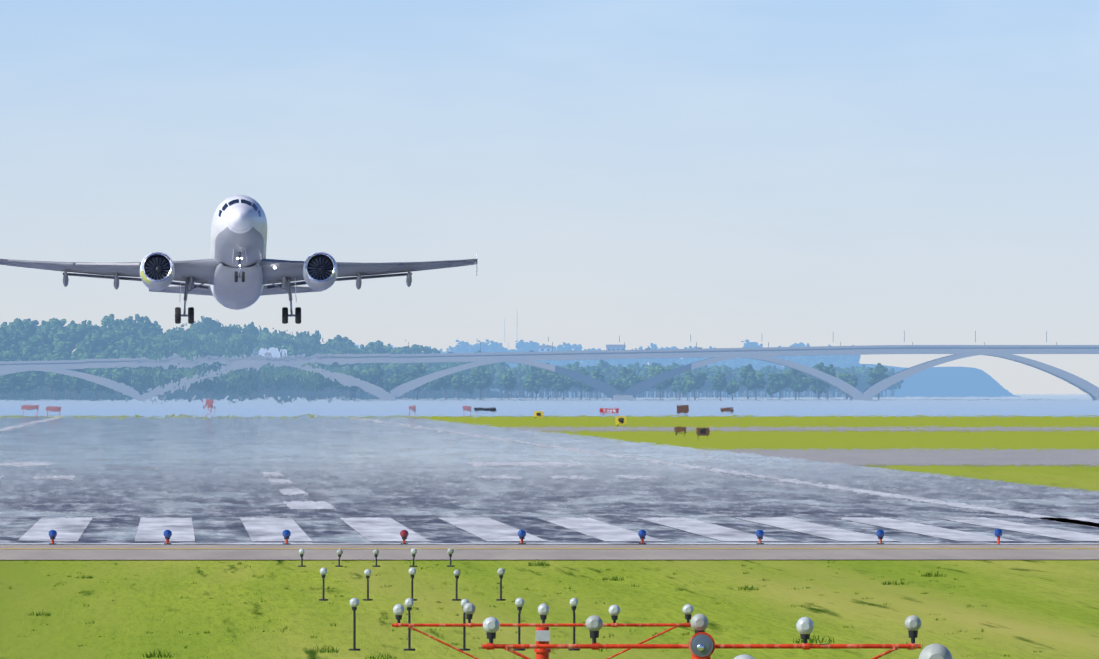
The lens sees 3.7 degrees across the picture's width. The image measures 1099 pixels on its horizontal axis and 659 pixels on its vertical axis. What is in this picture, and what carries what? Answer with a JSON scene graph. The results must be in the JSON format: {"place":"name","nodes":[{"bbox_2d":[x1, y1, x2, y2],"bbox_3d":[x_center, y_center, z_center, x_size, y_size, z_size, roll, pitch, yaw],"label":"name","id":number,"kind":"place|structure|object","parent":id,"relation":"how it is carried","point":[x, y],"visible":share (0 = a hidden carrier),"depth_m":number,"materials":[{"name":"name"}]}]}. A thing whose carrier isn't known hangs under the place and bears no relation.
{"place":"outdoors","nodes":[
{"label":"outdoors","id":0,"kind":"place"},
{"bbox_2d":[0,195,477,323],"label":"airplane","id":1,"kind":"object","parent":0,"point":[237,270],"visible":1,"depth_m":1214.01,"materials":[{"name":"white metal"}]},
{"bbox_2d":[85,279,388,341],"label":"heat haze","id":2,"kind":"object","parent":1,"relation":"attached to","point":[139,311],"visible":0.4,"depth_m":1243.52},
{"bbox_2d":[0,560,1098,658],"bbox_3d":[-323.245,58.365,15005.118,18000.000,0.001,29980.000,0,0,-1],"label":"terrain","id":3,"kind":"structure","parent":0,"point":[1049,609],"depth_m":307.10,"materials":[{"name":"green plant"}]},
{"bbox_2d":[298,548,454,566],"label":"approach lights","id":4,"kind":"object","parent":3,"relation":"on","point":[450,551],"visible":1,"depth_m":376.66,"materials":[{"name":"silver metal"}]},
{"bbox_2d":[319,567,505,600],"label":"approach lights","id":5,"kind":"object","parent":3,"relation":"on","point":[412,572],"visible":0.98,"depth_m":315.68,"materials":[{"name":"silver metal"}]},
{"bbox_2d":[349,598,579,650],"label":"approach lights","id":6,"kind":"object","parent":3,"relation":"on","point":[409,603],"visible":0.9,"depth_m":254.69,"materials":[{"name":"silver metal"}]},
{"bbox_2d":[0,559,1042,658],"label":"grass tufts","id":7,"kind":"object","parent":3,"relation":"on","point":[163,655],"visible":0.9,"depth_m":305.92,"materials":[{"name":"green plant"}]},
{"bbox_2d":[392,603,693,658],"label":"approach lights","id":8,"kind":"object","parent":3,"relation":"on","point":[542,632],"visible":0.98,"depth_m":193.71,"materials":[{"name":"red metal"}]},
{"bbox_2d":[481,614,920,658],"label":"approach lights","id":9,"kind":"object","parent":3,"relation":"on","point":[701,645],"visible":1,"depth_m":132.73,"materials":[{"name":"red metal"}]},
{"bbox_2d":[734,644,951,658],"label":"approach lights","id":10,"kind":"object","parent":3,"relation":"on","point":[935,651],"visible":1,"depth_m":71.71,"materials":[{"name":"silver metal"}]},
{"bbox_2d":[0,545,1098,559],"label":"paved strip","id":11,"kind":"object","parent":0,"point":[561,554],"depth_m":405.69,"materials":[{"name":"concrete"}]},
{"bbox_2d":[0,530,1098,544],"bbox_3d":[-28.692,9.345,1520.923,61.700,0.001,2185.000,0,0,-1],"label":"runway pavement","id":12,"kind":"structure","parent":0,"point":[351,536],"depth_m":447.19,"materials":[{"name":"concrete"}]},
{"bbox_2d":[48,529,1002,544],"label":"runway lights","id":13,"kind":"object","parent":12,"relation":"on","point":[642,534],"visible":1,"depth_m":429.71,"materials":[{"name":"blue glass"},{"name":"red painted metal"}]},
{"bbox_2d":[0,342,1098,529],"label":"heat haze","id":14,"kind":"object","parent":12,"relation":"on","point":[548,435],"visible":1,"depth_m":468.81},
{"bbox_2d":[0,530,1098,548],"bbox_3d":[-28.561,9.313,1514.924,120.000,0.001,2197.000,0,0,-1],"label":"runway markings","id":15,"kind":"object","parent":12,"relation":"on","point":[394,535],"visible":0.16,"depth_m":449.09,"materials":[{"name":"white paint"}]},
{"bbox_2d":[0,0,1098,341],"label":"sky","id":16,"kind":"structure","parent":0,"point":[631,170],"materials":[{"name":"blue"}]},
{"bbox_2d":[548,331,1046,341],"bbox_3d":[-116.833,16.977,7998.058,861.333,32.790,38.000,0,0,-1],"label":"lamp posts","id":17,"kind":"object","parent":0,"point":[904,337],"visible":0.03,"depth_m":7987.72,"materials":[{"name":"metal"}]},
{"bbox_3d":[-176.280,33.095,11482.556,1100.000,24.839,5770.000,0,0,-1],"label":"ridge terrain","id":18,"kind":"structure","parent":0,"visible":0},
{"bbox_2d":[0,322,7,331],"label":"ridge tree","id":19,"kind":"object","parent":18,"relation":"on","point":[4,325],"visible":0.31,"depth_m":9356.17,"materials":[{"name":"green plant"}]},
{"bbox_2d":[7,318,35,333],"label":"ridge tree","id":20,"kind":"object","parent":18,"relation":"on","point":[11,326],"visible":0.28,"depth_m":9350.36,"materials":[{"name":"green plant"}]},
{"bbox_2d":[14,321,33,341],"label":"ridge tree","id":21,"kind":"object","parent":18,"relation":"on","point":[22,334],"visible":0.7,"depth_m":9154.54,"materials":[{"name":"green plant"}]},
{"bbox_2d":[27,318,38,327],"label":"ridge tree","id":22,"kind":"object","parent":18,"relation":"on","point":[35,321],"visible":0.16,"depth_m":9459.02,"materials":[{"name":"green plant"}]},
{"bbox_2d":[31,320,46,330],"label":"ridge tree","id":23,"kind":"object","parent":18,"relation":"on","point":[43,323],"visible":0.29,"depth_m":9398.96,"materials":[{"name":"green plant"}]},
{"bbox_2d":[38,326,58,332],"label":"ridge tree","id":24,"kind":"object","parent":18,"relation":"on","point":[54,329],"visible":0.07,"depth_m":9316.81,"materials":[{"name":"green plant"}]},
{"bbox_2d":[40,324,61,329],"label":"ridge tree","id":25,"kind":"object","parent":18,"relation":"on","point":[55,325],"visible":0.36,"depth_m":9389.02,"materials":[{"name":"green plant"}]},
{"bbox_2d":[46,318,68,328],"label":"ridge tree","id":26,"kind":"object","parent":18,"relation":"on","point":[57,322],"visible":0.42,"depth_m":9480.22,"materials":[{"name":"green plant"}]},
{"bbox_2d":[59,329,79,341],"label":"ridge tree","id":27,"kind":"object","parent":18,"relation":"on","point":[72,334],"visible":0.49,"depth_m":9201.43,"materials":[{"name":"green plant"}]},
{"bbox_2d":[67,320,84,329],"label":"ridge tree","id":28,"kind":"object","parent":18,"relation":"on","point":[70,325],"visible":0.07,"depth_m":9449.83,"materials":[{"name":"green plant"}]},
{"bbox_2d":[68,322,84,341],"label":"ridge tree","id":29,"kind":"object","parent":18,"relation":"on","point":[79,328],"visible":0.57,"depth_m":9231.12,"materials":[{"name":"green plant"}]}
]}

